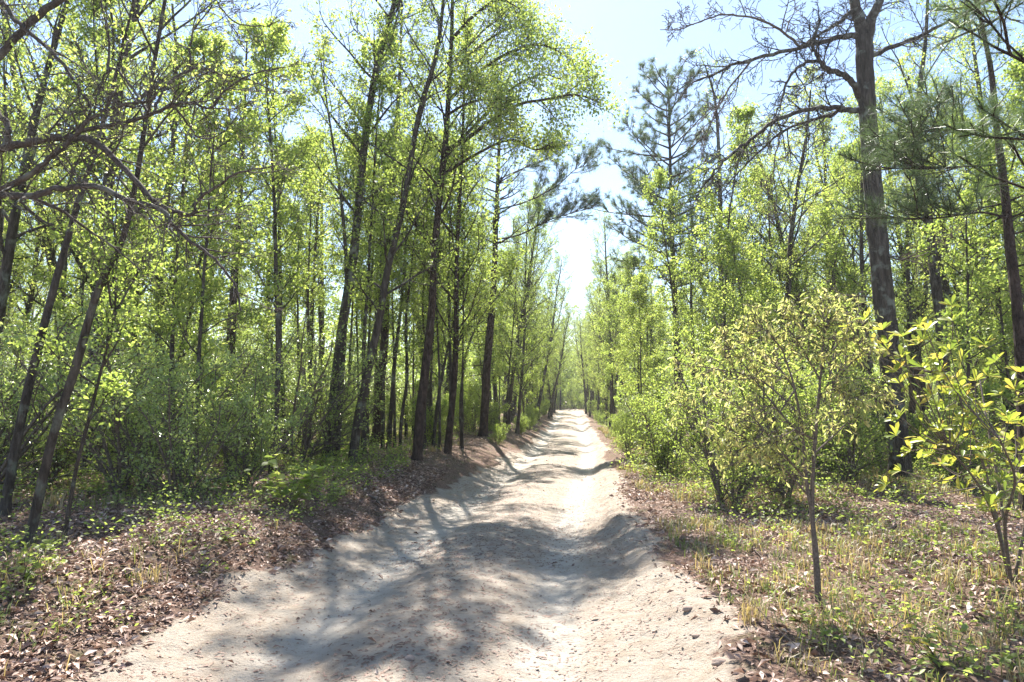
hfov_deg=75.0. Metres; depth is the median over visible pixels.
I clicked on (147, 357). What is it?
glossy shrub
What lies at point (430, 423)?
leafy bush
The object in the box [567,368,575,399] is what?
forest sapling
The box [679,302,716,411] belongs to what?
forest sapling
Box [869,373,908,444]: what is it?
leafy bush
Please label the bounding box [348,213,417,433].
forest sapling
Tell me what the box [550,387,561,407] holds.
leafy bush
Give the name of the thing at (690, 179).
slender tree
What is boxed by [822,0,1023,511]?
pine tree
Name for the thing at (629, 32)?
sky
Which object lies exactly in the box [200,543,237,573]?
fallen branch
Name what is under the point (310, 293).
pine tree
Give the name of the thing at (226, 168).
pine tree
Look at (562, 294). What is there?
forest tree
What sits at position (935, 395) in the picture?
glossy shrub
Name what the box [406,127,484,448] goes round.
slim trunk
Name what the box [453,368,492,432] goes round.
leafy bush
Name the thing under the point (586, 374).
forest tree
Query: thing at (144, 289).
forest tree
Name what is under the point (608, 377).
forest sapling
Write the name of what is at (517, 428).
slender tree
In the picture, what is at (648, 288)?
forest tree
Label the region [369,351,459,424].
glossy shrub
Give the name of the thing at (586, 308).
forest tree
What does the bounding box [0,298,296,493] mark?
glossy shrub
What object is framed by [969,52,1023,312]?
forest sapling
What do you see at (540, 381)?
forest sapling
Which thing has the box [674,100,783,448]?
forest sapling
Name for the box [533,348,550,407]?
forest sapling
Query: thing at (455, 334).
tall tree
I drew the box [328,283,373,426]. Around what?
forest sapling
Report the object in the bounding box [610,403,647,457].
leafy bush
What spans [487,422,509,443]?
leafy bush
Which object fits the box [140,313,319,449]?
glossy shrub
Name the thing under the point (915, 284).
pine tree
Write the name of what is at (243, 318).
forest tree
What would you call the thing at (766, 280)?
forest sapling
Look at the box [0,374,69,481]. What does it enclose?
glossy shrub
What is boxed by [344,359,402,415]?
glossy shrub
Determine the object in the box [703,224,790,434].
forest sapling
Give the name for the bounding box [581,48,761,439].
pine tree
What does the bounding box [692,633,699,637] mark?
sand clod
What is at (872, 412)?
leafy bush
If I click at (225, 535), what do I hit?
seedling
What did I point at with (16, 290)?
forest tree
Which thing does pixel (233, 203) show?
slender tree
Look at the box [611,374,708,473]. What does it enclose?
leafy bush
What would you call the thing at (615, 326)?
forest tree
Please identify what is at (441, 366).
forest tree
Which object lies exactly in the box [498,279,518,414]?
forest tree
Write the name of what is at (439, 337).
forest tree
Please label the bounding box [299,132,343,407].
slim trunk
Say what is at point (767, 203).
slender tree
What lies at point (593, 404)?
leafy bush
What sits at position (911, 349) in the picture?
forest tree
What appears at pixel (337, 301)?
slim trunk
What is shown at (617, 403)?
glossy shrub
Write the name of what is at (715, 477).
leafy bush
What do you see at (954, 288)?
forest tree
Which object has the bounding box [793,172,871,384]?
forest tree
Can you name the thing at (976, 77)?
forest tree
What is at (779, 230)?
forest tree
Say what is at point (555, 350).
forest sapling
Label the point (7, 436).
glossy shrub
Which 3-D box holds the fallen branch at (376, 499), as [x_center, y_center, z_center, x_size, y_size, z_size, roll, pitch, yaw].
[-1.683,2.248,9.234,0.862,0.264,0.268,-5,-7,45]
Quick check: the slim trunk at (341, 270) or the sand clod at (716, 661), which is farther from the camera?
the slim trunk at (341, 270)
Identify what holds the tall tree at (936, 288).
on the forest floor
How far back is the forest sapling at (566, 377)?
90.15 m
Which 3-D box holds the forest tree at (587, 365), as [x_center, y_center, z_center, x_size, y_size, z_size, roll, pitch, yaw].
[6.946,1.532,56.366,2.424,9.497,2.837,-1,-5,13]
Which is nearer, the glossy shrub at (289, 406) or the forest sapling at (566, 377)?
the glossy shrub at (289, 406)
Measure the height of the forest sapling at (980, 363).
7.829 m
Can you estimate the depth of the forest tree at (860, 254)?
16.27 m
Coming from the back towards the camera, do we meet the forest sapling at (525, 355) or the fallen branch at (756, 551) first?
the forest sapling at (525, 355)
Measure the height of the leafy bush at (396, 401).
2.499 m
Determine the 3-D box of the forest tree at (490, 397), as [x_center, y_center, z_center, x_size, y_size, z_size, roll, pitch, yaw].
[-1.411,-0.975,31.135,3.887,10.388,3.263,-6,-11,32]
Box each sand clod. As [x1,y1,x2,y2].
[404,655,414,660]
[682,605,692,611]
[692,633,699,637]
[711,657,725,666]
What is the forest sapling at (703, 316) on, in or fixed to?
on the forest floor
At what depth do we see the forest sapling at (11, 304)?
15.03 m
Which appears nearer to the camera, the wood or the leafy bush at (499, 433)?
the leafy bush at (499, 433)
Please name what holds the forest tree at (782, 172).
on the forest floor
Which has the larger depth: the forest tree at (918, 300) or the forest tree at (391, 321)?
the forest tree at (391, 321)
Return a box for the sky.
[0,0,1023,401]
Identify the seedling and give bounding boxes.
[0,539,52,580]
[215,520,235,542]
[244,454,333,504]
[325,478,358,498]
[781,608,810,620]
[891,622,977,670]
[952,623,1023,666]
[965,537,998,548]
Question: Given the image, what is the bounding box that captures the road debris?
[0,441,924,681]
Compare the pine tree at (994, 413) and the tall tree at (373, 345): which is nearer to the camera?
the tall tree at (373, 345)
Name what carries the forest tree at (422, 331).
on the forest floor
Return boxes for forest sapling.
[0,100,34,304]
[0,200,37,390]
[12,110,141,470]
[21,149,93,338]
[27,0,166,478]
[67,248,119,372]
[107,210,181,437]
[109,246,169,385]
[112,303,154,366]
[114,25,256,468]
[129,24,286,477]
[165,128,263,373]
[168,169,224,397]
[177,232,244,372]
[189,223,262,398]
[212,259,258,371]
[214,17,329,473]
[216,13,325,455]
[220,200,300,371]
[236,298,261,381]
[246,177,311,369]
[272,199,337,435]
[327,26,416,453]
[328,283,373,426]
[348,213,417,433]
[395,250,447,395]
[410,195,454,431]
[426,224,480,384]
[459,282,513,412]
[464,247,514,418]
[474,291,518,426]
[500,333,528,420]
[506,293,538,413]
[515,304,537,399]
[515,306,534,394]
[522,310,546,411]
[525,325,558,407]
[528,330,543,405]
[533,319,556,412]
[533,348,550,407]
[562,373,570,401]
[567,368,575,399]
[571,355,580,396]
[571,376,581,404]
[583,312,613,414]
[586,327,607,386]
[586,339,601,409]
[591,257,640,421]
[592,335,616,425]
[596,349,616,410]
[597,272,630,429]
[600,356,627,416]
[610,295,651,414]
[613,271,663,454]
[614,253,656,440]
[615,256,666,444]
[624,272,672,410]
[635,166,704,454]
[657,277,703,392]
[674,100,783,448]
[679,246,720,417]
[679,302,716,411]
[686,275,740,385]
[698,215,754,400]
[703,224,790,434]
[705,275,754,433]
[707,205,772,437]
[733,164,787,424]
[735,262,782,431]
[755,240,806,431]
[770,249,825,391]
[782,135,883,455]
[814,261,870,383]
[815,142,873,434]
[825,265,876,434]
[842,280,878,385]
[895,285,928,394]
[905,109,1021,471]
[940,148,1023,458]
[947,217,1003,401]
[949,288,998,402]
[951,241,1012,429]
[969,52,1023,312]
[983,240,1023,456]
[993,45,1023,249]
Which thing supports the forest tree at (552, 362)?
on the forest floor
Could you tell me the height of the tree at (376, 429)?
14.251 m
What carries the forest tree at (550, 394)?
on the forest floor
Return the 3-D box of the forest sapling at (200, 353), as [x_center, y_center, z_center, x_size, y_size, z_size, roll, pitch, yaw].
[-4.581,-1.320,10.111,1.767,7.484,1.912,0,-4,33]
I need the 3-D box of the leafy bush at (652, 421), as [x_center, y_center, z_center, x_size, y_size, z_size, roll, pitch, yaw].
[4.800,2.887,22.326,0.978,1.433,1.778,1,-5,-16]
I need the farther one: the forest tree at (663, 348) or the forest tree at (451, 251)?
the forest tree at (663, 348)
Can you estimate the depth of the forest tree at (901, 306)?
23.91 m
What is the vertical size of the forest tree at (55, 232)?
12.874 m
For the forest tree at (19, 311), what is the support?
on the forest floor
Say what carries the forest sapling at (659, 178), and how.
on the forest floor
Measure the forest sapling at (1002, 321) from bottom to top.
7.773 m
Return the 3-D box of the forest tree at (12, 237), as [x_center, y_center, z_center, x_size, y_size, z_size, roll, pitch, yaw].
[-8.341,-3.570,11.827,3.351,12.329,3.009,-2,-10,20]
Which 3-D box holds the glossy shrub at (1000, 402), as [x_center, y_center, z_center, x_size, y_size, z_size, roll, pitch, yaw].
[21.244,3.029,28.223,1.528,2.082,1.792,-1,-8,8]
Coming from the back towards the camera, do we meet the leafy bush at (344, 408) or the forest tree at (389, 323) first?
the forest tree at (389, 323)
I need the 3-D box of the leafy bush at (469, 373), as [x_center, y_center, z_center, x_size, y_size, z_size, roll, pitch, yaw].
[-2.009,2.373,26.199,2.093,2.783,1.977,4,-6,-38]
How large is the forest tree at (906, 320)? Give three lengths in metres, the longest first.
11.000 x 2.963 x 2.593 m
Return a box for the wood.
[1,274,1011,410]
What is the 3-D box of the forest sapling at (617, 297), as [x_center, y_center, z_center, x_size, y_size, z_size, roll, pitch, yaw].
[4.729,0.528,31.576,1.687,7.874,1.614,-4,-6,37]
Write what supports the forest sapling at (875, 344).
on the forest floor
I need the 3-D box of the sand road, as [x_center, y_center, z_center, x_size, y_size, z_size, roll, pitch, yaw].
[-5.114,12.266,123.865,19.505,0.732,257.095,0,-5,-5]
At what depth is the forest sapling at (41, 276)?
11.85 m
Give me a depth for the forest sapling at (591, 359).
50.16 m
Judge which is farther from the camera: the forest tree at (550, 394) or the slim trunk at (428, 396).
the forest tree at (550, 394)
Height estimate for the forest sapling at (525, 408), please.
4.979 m
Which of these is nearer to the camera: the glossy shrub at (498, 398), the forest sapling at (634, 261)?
the forest sapling at (634, 261)
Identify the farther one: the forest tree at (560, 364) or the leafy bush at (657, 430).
the forest tree at (560, 364)
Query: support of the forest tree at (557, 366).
on the forest floor
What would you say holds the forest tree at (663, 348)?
on the forest floor
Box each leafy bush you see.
[318,392,356,440]
[369,383,401,436]
[386,381,411,425]
[396,375,417,425]
[396,389,416,427]
[397,394,458,444]
[432,391,448,428]
[441,370,480,428]
[442,386,478,434]
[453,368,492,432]
[473,406,506,430]
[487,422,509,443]
[512,416,530,433]
[515,395,526,416]
[520,412,536,431]
[525,403,539,424]
[540,405,548,414]
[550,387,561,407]
[556,386,566,408]
[563,378,584,408]
[570,391,589,408]
[589,397,603,415]
[595,408,605,422]
[595,412,605,424]
[606,405,636,447]
[606,415,628,434]
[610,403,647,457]
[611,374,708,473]
[635,315,852,509]
[643,406,666,443]
[648,374,702,448]
[664,283,862,503]
[690,325,820,480]
[696,397,723,440]
[776,397,875,475]
[785,333,897,489]
[787,360,905,462]
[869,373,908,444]
[870,412,942,465]
[905,393,939,444]
[911,383,1009,483]
[917,379,1016,471]
[955,403,1000,450]
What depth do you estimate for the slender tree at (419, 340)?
16.08 m
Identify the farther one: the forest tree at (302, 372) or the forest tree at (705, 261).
the forest tree at (302, 372)
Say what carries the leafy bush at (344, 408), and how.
on the forest floor
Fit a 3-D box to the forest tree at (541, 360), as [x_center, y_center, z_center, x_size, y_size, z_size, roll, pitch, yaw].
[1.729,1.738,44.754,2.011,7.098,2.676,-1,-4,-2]
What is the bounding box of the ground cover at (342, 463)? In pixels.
[0,415,1023,681]
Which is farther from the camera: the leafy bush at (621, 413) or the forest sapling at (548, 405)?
the forest sapling at (548, 405)
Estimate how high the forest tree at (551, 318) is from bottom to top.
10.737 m
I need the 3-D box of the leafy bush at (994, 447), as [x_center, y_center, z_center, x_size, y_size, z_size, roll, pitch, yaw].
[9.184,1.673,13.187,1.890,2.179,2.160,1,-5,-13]
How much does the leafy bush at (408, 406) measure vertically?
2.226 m
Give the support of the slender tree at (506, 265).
on the forest floor
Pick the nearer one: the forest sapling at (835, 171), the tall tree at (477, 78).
the tall tree at (477, 78)
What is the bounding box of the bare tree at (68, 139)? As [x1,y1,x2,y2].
[0,0,338,333]
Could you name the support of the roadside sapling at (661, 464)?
on the forest floor
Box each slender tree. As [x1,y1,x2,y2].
[0,0,221,514]
[0,180,169,537]
[22,0,227,546]
[152,150,277,460]
[250,116,371,412]
[280,18,387,460]
[360,81,451,448]
[367,125,479,449]
[411,208,502,447]
[440,239,527,445]
[482,233,545,430]
[492,190,561,433]
[641,171,723,437]
[692,47,746,411]
[717,151,831,433]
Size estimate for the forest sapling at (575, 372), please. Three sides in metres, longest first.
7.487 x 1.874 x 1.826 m
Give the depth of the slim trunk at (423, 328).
17.30 m
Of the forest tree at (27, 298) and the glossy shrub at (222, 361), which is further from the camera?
the forest tree at (27, 298)
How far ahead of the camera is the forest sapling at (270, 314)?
20.39 m
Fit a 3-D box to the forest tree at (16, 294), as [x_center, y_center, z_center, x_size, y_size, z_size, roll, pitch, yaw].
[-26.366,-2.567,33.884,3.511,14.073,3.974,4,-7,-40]
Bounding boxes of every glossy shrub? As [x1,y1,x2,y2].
[0,280,183,496]
[0,296,134,398]
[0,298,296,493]
[0,343,115,488]
[0,347,125,458]
[0,367,106,458]
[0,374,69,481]
[69,345,189,445]
[71,352,185,454]
[73,354,264,498]
[92,335,269,466]
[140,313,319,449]
[160,317,322,453]
[161,350,304,462]
[166,346,317,489]
[195,361,307,440]
[210,295,415,466]
[230,357,317,447]
[256,367,317,419]
[286,353,385,446]
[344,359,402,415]
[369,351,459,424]
[435,376,481,423]
[457,367,503,401]
[475,382,518,418]
[602,396,644,416]
[639,387,671,415]
[904,367,952,413]
[996,399,1015,431]
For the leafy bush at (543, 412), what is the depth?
51.22 m
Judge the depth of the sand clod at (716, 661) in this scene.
3.75 m
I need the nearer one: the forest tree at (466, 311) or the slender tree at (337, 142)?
the slender tree at (337, 142)
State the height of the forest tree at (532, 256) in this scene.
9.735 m
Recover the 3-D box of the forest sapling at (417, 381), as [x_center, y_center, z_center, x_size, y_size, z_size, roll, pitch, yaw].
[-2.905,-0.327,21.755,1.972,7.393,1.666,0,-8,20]
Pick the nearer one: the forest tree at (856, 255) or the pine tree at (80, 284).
the forest tree at (856, 255)
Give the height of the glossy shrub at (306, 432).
3.542 m
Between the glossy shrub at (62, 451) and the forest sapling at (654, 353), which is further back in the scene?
the forest sapling at (654, 353)
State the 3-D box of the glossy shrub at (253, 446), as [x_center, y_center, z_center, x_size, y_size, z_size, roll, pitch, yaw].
[-3.743,1.134,9.421,1.966,2.171,1.592,-1,-4,-6]
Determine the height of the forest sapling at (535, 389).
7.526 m
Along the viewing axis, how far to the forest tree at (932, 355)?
45.96 m
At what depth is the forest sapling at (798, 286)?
17.60 m
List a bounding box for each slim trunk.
[255,133,335,440]
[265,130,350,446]
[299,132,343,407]
[323,134,374,431]
[325,132,383,438]
[328,126,418,450]
[336,127,411,446]
[348,131,446,446]
[358,142,399,382]
[378,143,428,438]
[383,125,489,448]
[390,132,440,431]
[405,150,454,428]
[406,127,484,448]
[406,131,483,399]
[418,121,518,448]
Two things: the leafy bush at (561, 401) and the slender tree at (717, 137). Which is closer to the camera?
the slender tree at (717, 137)
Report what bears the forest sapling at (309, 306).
on the forest floor
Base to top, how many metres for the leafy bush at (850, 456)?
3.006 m
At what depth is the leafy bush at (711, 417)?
21.78 m
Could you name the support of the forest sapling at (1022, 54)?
on the forest floor
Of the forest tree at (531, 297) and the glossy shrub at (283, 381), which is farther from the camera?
the forest tree at (531, 297)
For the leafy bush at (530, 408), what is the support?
on the forest floor
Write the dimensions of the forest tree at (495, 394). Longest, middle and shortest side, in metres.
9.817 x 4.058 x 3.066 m
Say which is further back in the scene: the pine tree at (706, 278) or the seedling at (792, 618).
the pine tree at (706, 278)
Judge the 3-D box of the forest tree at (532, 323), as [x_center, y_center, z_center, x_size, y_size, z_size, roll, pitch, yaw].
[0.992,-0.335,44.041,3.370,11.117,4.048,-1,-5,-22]
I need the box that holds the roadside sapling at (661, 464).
[642,415,687,477]
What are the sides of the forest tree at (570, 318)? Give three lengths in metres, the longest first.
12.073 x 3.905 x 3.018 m
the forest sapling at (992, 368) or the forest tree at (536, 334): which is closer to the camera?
the forest sapling at (992, 368)
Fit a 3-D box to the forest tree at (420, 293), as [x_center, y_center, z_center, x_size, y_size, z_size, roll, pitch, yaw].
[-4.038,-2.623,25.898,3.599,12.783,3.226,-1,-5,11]
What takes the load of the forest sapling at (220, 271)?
on the forest floor
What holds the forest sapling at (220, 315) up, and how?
on the forest floor
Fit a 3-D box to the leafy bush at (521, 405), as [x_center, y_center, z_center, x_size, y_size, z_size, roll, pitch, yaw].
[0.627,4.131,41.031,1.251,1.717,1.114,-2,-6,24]
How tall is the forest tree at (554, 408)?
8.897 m
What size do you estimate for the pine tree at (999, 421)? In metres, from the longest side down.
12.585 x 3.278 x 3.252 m
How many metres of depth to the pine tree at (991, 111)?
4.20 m
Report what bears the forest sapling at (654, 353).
on the forest floor
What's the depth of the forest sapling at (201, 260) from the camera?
19.19 m
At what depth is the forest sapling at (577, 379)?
81.61 m
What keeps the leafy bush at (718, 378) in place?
on the forest floor
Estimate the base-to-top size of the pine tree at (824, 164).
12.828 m
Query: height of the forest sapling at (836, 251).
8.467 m
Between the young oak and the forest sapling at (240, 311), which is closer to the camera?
the young oak
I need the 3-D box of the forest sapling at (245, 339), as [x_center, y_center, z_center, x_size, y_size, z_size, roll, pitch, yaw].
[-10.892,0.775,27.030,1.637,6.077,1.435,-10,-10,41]
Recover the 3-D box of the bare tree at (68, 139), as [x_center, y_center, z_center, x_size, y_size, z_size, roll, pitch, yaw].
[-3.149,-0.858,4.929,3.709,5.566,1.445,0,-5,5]
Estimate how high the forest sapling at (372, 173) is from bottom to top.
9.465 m
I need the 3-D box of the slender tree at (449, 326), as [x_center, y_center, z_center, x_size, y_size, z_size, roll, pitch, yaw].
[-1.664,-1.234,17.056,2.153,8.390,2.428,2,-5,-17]
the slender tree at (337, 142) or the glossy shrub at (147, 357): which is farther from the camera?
the slender tree at (337, 142)
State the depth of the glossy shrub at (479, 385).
41.24 m
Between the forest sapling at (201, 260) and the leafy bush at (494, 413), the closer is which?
the forest sapling at (201, 260)
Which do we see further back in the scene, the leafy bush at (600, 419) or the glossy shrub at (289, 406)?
the leafy bush at (600, 419)
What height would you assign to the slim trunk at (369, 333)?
8.873 m
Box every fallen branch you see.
[78,490,128,498]
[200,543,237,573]
[369,494,408,517]
[746,534,771,565]
[850,492,959,548]
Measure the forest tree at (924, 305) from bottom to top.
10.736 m
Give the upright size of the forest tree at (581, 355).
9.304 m
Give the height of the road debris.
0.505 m
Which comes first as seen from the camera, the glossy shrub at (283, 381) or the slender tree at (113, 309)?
the slender tree at (113, 309)
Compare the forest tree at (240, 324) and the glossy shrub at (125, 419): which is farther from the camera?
the forest tree at (240, 324)
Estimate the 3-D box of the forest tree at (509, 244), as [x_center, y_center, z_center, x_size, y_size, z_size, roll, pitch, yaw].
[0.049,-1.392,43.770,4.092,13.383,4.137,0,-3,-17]
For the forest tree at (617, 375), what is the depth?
36.03 m
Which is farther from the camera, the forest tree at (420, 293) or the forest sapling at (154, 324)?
the forest tree at (420, 293)
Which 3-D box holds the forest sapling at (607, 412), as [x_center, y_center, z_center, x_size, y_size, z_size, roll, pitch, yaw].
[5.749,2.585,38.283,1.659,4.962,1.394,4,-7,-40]
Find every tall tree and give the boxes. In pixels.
[299,0,441,458]
[301,0,540,464]
[382,0,642,460]
[388,3,546,454]
[873,0,1004,457]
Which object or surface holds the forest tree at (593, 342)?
on the forest floor
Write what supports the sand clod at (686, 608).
on the sand road
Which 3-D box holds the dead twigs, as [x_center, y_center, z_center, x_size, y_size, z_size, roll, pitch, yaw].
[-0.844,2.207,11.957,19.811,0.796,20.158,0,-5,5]
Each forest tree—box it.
[0,0,101,368]
[0,0,151,342]
[0,0,268,473]
[0,16,53,297]
[0,213,58,372]
[0,215,40,356]
[1,220,49,366]
[3,80,73,398]
[3,209,33,329]
[5,1,163,394]
[6,232,39,370]
[15,233,51,356]
[22,0,207,376]
[38,0,255,443]
[45,216,89,338]
[118,57,252,437]
[216,285,259,367]
[223,258,260,368]
[258,269,294,377]
[282,245,318,383]
[300,286,332,368]
[343,194,402,386]
[361,199,409,364]
[393,220,446,405]
[397,127,450,428]
[414,155,471,319]
[416,251,445,391]
[420,229,462,374]
[442,102,495,419]
[450,209,515,423]
[458,228,487,354]
[460,293,477,375]
[467,237,503,420]
[470,220,521,425]
[479,264,514,403]
[493,219,544,384]
[496,198,567,429]
[498,179,566,423]
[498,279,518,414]
[507,291,538,410]
[510,224,557,422]
[512,278,556,404]
[515,258,551,408]
[533,273,563,407]
[535,317,551,407]
[536,248,575,420]
[540,324,561,416]
[542,285,572,334]
[543,300,561,391]
[547,302,578,418]
[547,323,568,400]
[548,327,576,411]
[550,317,574,412]
[557,317,573,409]
[563,304,589,413]
[564,305,584,372]
[573,309,587,401]
[573,326,590,409]
[575,322,590,404]
[576,282,611,391]
[578,255,620,422]
[578,276,604,399]
[578,312,597,416]
[579,307,596,412]
[583,209,632,429]
[583,289,619,392]
[586,331,603,419]
[591,270,636,419]
[592,246,648,403]
[592,293,620,407]
[597,269,627,409]
[604,251,640,402]
[624,274,669,395]
[625,239,657,393]
[653,303,672,385]
[658,278,693,380]
[681,285,706,409]
[685,205,730,371]
[725,97,851,452]
[735,64,865,450]
[744,164,830,393]
[777,198,847,387]
[786,112,886,434]
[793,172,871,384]
[803,151,906,444]
[805,73,925,460]
[847,71,951,446]
[851,121,962,452]
[863,107,969,424]
[879,49,1016,459]
[889,199,961,380]
[890,213,948,420]
[892,264,929,360]
[902,154,1007,442]
[913,159,977,346]
[915,0,1023,304]
[923,303,938,401]
[924,233,972,409]
[946,99,1023,450]
[953,198,1011,381]
[976,165,1023,354]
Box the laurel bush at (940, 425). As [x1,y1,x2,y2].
[837,293,1023,581]
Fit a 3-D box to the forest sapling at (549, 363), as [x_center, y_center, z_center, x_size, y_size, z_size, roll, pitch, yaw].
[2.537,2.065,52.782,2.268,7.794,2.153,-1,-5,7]
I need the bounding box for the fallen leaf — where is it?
[966,605,978,612]
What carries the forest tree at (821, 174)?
on the forest floor
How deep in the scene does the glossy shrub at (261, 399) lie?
14.93 m
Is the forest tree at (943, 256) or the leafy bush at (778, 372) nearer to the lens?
the leafy bush at (778, 372)
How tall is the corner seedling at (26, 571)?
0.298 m
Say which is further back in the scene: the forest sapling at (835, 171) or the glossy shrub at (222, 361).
the forest sapling at (835, 171)
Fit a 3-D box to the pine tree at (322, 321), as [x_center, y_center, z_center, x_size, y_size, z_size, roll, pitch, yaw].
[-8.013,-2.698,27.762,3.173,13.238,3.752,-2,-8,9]
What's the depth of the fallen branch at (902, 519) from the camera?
7.64 m
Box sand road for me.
[72,409,757,681]
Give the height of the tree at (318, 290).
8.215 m
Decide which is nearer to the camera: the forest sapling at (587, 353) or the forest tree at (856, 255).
the forest tree at (856, 255)
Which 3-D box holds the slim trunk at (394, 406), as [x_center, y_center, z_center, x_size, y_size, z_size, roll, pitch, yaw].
[-3.048,-1.309,17.509,2.064,8.607,2.402,-3,-6,32]
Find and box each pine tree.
[47,209,90,320]
[176,21,293,373]
[177,56,265,343]
[244,134,305,375]
[283,207,331,388]
[285,128,348,424]
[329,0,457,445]
[334,212,371,381]
[452,64,612,436]
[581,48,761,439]
[671,212,729,371]
[729,209,783,303]
[772,103,865,382]
[774,203,808,324]
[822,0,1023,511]
[890,225,951,379]
[921,0,1023,208]
[941,161,1018,435]
[953,188,1013,428]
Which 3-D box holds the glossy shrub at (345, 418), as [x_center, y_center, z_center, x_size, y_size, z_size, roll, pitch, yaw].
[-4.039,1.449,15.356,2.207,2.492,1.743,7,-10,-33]
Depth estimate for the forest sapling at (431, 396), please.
19.92 m
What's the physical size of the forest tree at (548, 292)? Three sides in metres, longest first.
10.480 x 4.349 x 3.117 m
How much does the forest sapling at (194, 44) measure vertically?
7.489 m
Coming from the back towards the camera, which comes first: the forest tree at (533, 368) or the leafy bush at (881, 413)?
the forest tree at (533, 368)
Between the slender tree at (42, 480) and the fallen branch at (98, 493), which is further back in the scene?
the fallen branch at (98, 493)
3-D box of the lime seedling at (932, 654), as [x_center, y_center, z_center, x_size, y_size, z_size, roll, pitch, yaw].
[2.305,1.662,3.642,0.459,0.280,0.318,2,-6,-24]
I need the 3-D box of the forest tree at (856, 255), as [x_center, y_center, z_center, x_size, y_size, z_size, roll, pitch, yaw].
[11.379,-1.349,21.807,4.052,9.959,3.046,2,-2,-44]
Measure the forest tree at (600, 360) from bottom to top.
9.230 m
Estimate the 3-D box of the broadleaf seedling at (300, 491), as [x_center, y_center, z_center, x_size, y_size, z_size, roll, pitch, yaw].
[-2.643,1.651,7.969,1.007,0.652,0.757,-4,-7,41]
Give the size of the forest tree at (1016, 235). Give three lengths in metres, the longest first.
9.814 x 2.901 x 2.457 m
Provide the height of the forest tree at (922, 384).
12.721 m
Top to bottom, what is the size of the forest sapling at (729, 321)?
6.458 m
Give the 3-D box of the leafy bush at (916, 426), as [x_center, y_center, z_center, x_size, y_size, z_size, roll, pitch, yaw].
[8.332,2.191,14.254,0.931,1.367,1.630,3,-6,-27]
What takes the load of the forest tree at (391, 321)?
on the forest floor
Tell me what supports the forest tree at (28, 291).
on the forest floor
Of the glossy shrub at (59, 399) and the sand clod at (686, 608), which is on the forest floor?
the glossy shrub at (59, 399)
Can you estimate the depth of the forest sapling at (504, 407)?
24.33 m
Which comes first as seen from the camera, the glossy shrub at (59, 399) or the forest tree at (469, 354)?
the glossy shrub at (59, 399)
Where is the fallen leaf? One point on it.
(969, 607)
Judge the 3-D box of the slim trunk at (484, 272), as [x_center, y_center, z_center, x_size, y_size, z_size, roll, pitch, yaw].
[-1.210,-1.335,17.363,2.338,8.675,2.554,3,-6,-35]
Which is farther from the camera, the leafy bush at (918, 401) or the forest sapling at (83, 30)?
the leafy bush at (918, 401)
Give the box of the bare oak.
[660,0,1023,478]
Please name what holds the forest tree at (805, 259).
on the forest floor
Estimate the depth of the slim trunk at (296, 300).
19.72 m
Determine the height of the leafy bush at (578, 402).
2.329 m
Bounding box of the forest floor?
[0,404,1023,681]
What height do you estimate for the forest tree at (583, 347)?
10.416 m
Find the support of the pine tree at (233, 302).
on the forest floor
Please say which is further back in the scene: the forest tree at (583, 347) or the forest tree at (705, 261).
the forest tree at (583, 347)
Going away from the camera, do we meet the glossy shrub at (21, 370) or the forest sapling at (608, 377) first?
the glossy shrub at (21, 370)
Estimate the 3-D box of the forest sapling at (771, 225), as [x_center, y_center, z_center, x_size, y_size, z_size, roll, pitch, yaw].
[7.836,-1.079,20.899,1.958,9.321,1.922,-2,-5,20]
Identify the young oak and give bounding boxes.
[665,286,909,601]
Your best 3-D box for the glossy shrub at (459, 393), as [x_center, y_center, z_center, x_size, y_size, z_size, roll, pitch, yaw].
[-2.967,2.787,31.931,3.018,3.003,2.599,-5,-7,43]
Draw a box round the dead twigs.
[0,437,1023,680]
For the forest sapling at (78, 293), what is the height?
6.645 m
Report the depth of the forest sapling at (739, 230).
19.45 m
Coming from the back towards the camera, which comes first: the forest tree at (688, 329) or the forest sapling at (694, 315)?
the forest tree at (688, 329)
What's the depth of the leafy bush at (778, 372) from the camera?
9.51 m
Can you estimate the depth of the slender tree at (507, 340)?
25.13 m
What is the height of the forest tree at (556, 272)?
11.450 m
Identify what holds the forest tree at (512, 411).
on the forest floor
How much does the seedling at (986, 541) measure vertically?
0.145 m
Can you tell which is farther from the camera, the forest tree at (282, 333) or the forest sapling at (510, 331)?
the forest tree at (282, 333)
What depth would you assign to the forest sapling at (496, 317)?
29.09 m
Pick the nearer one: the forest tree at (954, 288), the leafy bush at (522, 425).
the forest tree at (954, 288)
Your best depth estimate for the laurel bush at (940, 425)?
5.15 m
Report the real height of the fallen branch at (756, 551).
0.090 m
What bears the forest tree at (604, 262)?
on the forest floor
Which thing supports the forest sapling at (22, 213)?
on the forest floor
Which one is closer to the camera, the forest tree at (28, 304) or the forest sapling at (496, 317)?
the forest tree at (28, 304)
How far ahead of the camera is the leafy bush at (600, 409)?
41.73 m
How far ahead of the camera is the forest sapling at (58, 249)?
18.36 m
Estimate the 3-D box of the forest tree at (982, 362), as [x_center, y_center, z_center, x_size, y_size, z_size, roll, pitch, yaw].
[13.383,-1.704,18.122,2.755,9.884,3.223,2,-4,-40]
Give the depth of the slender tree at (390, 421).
16.81 m
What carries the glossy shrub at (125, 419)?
on the forest floor
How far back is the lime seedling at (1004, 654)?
3.68 m
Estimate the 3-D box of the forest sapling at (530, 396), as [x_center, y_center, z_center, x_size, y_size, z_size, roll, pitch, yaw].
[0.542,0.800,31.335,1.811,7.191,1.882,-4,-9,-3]
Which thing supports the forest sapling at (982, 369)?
on the forest floor
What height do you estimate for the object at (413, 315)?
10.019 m
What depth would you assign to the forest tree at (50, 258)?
17.56 m

